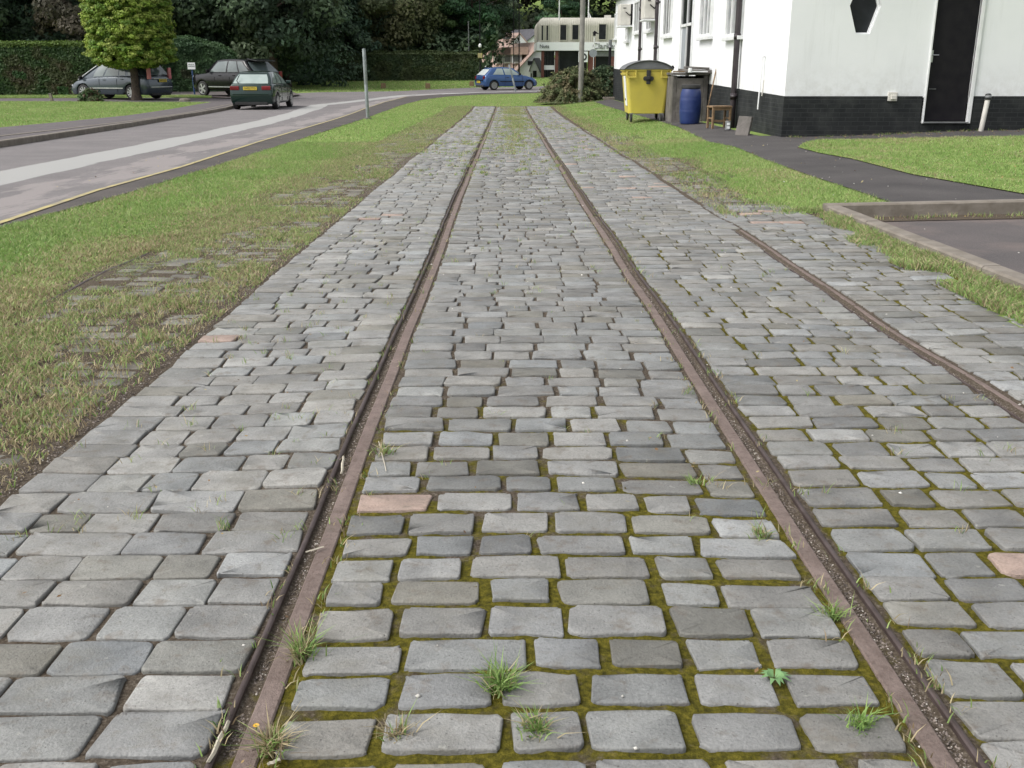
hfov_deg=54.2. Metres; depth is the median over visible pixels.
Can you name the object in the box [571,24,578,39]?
window
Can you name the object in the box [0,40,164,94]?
hedge
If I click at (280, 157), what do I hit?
grass
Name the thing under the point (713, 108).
stool
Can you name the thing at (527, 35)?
house
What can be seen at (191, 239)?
grass
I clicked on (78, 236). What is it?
grass
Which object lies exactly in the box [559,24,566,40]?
window
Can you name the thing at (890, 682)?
tram rail
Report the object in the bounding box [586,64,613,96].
shrub
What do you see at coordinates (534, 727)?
grass tuft
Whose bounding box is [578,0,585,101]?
telegraph pole
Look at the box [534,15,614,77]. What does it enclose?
shop building
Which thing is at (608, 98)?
concrete block
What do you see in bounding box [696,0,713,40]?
window
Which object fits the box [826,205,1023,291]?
kerb
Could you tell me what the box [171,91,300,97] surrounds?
parking bay
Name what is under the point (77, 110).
lawn
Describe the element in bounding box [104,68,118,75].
side window
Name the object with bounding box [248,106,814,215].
soil bed
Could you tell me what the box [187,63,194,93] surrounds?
parking sign
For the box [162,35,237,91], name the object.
hedge
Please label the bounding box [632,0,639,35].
window
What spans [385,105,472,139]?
grass
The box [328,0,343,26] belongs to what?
tree
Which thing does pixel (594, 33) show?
street lamp
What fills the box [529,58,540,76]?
porch
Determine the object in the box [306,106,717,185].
cobbled paving
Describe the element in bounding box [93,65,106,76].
side window
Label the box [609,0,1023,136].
white building
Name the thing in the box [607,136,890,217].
grass
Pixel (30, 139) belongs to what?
kerb
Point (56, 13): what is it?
tree
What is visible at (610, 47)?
dark post
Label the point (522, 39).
house
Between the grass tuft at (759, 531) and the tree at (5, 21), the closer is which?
the grass tuft at (759, 531)
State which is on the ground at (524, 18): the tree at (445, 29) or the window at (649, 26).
the tree at (445, 29)
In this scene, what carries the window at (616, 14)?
in the white building at (846, 67)
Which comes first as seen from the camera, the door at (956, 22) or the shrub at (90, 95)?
the door at (956, 22)
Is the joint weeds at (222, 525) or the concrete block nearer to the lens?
the joint weeds at (222, 525)
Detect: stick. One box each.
[206,720,229,761]
[267,758,280,764]
[340,456,344,473]
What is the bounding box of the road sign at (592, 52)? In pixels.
[589,49,596,68]
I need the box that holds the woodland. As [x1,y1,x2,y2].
[464,0,615,29]
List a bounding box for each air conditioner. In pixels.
[616,4,632,27]
[640,0,655,21]
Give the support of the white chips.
on the soil bed at (567, 174)
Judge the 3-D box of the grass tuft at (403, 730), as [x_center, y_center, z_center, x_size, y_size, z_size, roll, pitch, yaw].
[-0.191,0.582,1.693,0.106,0.040,0.146,9,20,26]
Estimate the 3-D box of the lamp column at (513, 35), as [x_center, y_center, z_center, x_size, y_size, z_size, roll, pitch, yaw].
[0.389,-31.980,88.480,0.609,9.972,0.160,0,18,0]
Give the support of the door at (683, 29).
in the white building at (846, 67)
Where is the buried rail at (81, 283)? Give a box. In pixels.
[7,205,247,322]
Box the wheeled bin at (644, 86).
[619,60,673,121]
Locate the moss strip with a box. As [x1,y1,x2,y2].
[872,214,1023,220]
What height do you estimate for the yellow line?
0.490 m
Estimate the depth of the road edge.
15.28 m
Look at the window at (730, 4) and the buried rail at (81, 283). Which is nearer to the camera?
the buried rail at (81, 283)
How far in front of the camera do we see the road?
17.43 m
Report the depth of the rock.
44.65 m
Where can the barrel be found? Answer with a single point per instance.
(690, 105)
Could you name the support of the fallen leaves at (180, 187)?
on the ground at (524, 18)
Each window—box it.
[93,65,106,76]
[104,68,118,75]
[119,68,124,75]
[144,66,166,74]
[541,25,543,40]
[546,25,548,40]
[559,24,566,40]
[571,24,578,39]
[598,24,606,39]
[612,13,617,40]
[623,28,629,42]
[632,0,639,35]
[643,22,653,33]
[660,0,673,38]
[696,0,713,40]
[721,0,744,40]
[850,0,878,33]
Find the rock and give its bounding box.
[179,98,190,100]
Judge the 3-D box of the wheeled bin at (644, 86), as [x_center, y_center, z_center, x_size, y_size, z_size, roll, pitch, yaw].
[3.360,-7.371,25.183,1.224,1.467,1.460,0,18,1]
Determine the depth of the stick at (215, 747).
1.67 m
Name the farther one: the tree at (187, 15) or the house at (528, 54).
the house at (528, 54)
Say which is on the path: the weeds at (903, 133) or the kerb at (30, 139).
the weeds at (903, 133)
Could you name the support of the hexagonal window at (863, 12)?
in the white building at (846, 67)
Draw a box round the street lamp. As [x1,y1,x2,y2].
[593,31,598,66]
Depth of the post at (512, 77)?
59.62 m
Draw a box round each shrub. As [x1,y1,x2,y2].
[77,87,104,101]
[533,65,612,103]
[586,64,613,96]
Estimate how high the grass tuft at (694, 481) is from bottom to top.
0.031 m
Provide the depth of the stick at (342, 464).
2.86 m
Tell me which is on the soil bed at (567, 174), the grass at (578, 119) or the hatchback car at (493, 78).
the grass at (578, 119)
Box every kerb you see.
[0,105,233,147]
[822,199,1023,216]
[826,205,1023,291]
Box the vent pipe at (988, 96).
[978,93,991,130]
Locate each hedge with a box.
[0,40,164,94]
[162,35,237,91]
[294,49,483,80]
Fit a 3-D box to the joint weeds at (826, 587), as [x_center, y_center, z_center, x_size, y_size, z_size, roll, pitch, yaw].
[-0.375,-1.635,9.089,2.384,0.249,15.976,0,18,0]
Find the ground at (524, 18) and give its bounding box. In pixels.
[0,0,1023,327]
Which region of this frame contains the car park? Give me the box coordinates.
[882,219,1023,273]
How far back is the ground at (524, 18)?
19.16 m
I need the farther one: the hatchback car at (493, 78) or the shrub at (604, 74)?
the hatchback car at (493, 78)
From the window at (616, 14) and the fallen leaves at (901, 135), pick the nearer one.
the fallen leaves at (901, 135)
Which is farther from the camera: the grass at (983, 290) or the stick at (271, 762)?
the grass at (983, 290)
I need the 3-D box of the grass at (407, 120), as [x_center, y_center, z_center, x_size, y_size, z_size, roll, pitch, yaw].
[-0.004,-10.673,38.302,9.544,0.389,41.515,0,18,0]
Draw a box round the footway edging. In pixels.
[0,104,229,135]
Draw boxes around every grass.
[0,94,211,97]
[0,204,352,494]
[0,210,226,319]
[54,140,377,213]
[244,139,431,207]
[291,76,552,91]
[293,93,556,141]
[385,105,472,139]
[548,99,697,141]
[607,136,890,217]
[781,205,1023,324]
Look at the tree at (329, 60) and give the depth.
68.85 m
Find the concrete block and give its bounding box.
[602,97,614,99]
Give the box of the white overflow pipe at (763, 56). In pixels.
[757,55,765,108]
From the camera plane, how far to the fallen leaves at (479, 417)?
3.06 m
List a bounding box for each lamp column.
[478,0,481,71]
[513,0,513,68]
[518,0,519,72]
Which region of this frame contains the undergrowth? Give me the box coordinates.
[2,0,505,80]
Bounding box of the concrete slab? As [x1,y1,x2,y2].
[735,116,752,135]
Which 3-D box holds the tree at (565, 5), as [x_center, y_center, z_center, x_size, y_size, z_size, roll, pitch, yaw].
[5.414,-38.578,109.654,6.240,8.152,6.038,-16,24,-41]
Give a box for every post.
[362,49,371,118]
[508,64,516,91]
[608,40,611,67]
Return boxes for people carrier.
[71,62,172,98]
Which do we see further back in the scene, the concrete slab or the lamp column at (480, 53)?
the lamp column at (480, 53)
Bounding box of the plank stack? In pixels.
[678,66,711,72]
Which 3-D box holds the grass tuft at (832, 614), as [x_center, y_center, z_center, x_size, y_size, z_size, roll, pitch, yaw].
[0.662,0.471,2.096,0.142,0.040,0.122,0,18,0]
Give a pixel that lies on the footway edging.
(114, 122)
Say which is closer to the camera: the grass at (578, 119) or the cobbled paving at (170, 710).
the cobbled paving at (170, 710)
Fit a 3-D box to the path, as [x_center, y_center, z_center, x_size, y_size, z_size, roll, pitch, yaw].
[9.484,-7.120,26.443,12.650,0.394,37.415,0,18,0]
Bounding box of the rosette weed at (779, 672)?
[760,668,791,684]
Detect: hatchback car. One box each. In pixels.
[230,71,292,108]
[475,67,536,89]
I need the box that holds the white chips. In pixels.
[74,161,1020,749]
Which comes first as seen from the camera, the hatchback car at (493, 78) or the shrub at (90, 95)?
the shrub at (90, 95)
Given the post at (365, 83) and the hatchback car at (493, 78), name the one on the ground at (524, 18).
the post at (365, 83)
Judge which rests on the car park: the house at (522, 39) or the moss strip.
the moss strip
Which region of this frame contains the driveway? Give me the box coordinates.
[0,98,230,101]
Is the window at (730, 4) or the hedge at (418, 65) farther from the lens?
the hedge at (418, 65)
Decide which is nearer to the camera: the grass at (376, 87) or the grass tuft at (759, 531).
the grass tuft at (759, 531)
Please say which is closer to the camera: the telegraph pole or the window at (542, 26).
the telegraph pole
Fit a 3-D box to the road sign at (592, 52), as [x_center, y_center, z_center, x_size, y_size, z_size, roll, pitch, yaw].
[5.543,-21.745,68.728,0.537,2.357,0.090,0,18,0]
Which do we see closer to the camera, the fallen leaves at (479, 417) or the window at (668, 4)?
the fallen leaves at (479, 417)
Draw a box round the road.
[0,86,543,220]
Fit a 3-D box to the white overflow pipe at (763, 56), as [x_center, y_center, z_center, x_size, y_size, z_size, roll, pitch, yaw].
[4.684,-5.655,18.798,0.103,0.975,0.256,5,18,14]
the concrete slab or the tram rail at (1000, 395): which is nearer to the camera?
the tram rail at (1000, 395)
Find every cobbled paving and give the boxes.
[0,184,1023,767]
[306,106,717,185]
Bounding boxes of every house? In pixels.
[492,42,554,76]
[496,33,527,47]
[512,29,554,54]
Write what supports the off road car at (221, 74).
on the parking bay
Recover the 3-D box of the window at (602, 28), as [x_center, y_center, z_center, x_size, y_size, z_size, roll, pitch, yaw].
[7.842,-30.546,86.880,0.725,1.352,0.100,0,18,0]
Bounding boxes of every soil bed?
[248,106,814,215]
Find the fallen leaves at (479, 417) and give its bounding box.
[23,177,1013,762]
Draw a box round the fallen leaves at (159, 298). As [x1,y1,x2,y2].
[7,168,381,456]
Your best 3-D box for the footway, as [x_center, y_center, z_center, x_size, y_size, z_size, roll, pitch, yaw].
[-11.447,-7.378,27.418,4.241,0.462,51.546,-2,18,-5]
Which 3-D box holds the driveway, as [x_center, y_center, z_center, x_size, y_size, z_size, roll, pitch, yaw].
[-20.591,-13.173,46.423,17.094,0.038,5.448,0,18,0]
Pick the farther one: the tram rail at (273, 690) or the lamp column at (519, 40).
the lamp column at (519, 40)
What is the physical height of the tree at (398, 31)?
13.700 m
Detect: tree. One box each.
[0,0,32,40]
[0,0,83,40]
[24,0,89,40]
[78,0,178,100]
[169,0,283,58]
[198,0,352,83]
[245,4,355,86]
[282,0,382,81]
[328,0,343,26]
[333,0,449,51]
[415,0,492,59]
[434,0,513,49]
[485,0,523,55]
[533,0,591,28]
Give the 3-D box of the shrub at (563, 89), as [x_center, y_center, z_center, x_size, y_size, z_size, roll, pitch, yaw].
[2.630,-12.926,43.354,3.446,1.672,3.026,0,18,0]
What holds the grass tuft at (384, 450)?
on the cobbled paving at (170, 710)
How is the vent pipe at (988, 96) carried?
on the ground at (524, 18)
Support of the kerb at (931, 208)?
on the ground at (524, 18)
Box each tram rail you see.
[204,107,496,767]
[524,106,988,767]
[732,229,1023,422]
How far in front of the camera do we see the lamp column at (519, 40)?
85.19 m
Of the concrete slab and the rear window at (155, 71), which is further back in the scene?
the rear window at (155, 71)
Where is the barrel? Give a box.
[679,84,700,123]
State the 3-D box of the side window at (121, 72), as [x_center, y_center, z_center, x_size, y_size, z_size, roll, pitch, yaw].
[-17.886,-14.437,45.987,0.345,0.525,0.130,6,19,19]
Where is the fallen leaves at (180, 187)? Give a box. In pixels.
[4,138,356,287]
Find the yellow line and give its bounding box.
[0,97,403,223]
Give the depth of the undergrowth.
83.13 m
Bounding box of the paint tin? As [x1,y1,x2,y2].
[725,121,730,129]
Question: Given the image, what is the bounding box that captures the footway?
[0,101,232,139]
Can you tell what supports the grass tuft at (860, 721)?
on the cobbled paving at (170, 710)
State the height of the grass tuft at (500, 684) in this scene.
0.052 m
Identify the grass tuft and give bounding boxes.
[226,699,316,762]
[258,609,356,666]
[365,701,436,742]
[373,439,412,456]
[452,638,541,698]
[506,697,584,741]
[680,472,708,486]
[744,516,777,540]
[803,591,856,621]
[821,695,902,736]
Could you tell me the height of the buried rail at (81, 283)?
0.148 m
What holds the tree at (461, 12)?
on the ground at (524, 18)
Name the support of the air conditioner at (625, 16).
attached to the white building at (846, 67)
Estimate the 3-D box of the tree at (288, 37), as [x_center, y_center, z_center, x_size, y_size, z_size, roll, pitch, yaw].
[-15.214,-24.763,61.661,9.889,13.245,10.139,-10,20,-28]
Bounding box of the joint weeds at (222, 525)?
[2,175,1015,542]
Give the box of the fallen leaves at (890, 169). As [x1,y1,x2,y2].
[692,132,1022,197]
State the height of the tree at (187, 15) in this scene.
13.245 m
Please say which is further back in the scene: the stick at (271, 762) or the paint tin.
the paint tin
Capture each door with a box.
[680,27,685,75]
[924,0,979,120]
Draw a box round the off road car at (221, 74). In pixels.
[193,58,281,95]
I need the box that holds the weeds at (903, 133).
[786,128,1023,137]
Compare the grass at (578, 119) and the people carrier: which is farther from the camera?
the people carrier
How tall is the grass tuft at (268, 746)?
0.048 m
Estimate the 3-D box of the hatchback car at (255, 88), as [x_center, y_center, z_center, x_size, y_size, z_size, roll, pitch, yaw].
[-9.910,-11.718,39.843,1.978,1.420,4.210,0,18,0]
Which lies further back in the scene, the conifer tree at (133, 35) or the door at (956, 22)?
the conifer tree at (133, 35)
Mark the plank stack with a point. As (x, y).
(685, 69)
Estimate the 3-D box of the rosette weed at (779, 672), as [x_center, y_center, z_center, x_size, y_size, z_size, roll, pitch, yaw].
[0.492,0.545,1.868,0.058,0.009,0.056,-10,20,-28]
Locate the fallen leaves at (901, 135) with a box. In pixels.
[791,130,1018,138]
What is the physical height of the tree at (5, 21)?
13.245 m
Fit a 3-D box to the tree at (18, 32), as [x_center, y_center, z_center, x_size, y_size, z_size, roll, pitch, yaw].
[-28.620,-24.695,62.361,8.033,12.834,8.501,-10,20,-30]
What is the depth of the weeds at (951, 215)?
8.30 m
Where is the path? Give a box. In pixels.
[593,100,1023,201]
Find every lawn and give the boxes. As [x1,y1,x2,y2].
[0,101,207,126]
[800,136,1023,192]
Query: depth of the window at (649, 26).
32.64 m
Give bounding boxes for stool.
[706,105,731,128]
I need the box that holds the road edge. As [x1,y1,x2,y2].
[0,91,540,226]
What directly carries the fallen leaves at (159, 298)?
on the soil bed at (567, 174)
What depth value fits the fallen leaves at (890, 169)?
12.72 m
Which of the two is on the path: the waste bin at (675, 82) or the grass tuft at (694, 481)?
the waste bin at (675, 82)
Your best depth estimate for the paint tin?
19.95 m
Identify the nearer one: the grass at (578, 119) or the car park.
the car park
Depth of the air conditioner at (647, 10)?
31.37 m
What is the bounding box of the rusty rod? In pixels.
[708,70,715,105]
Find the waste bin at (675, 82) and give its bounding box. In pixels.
[664,71,710,121]
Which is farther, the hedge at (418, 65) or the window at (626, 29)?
the hedge at (418, 65)
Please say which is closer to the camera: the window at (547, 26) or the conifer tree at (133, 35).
the conifer tree at (133, 35)
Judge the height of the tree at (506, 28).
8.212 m
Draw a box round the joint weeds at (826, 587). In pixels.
[0,149,1012,767]
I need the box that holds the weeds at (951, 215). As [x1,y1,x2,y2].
[874,210,1023,219]
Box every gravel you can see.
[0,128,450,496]
[224,163,1022,767]

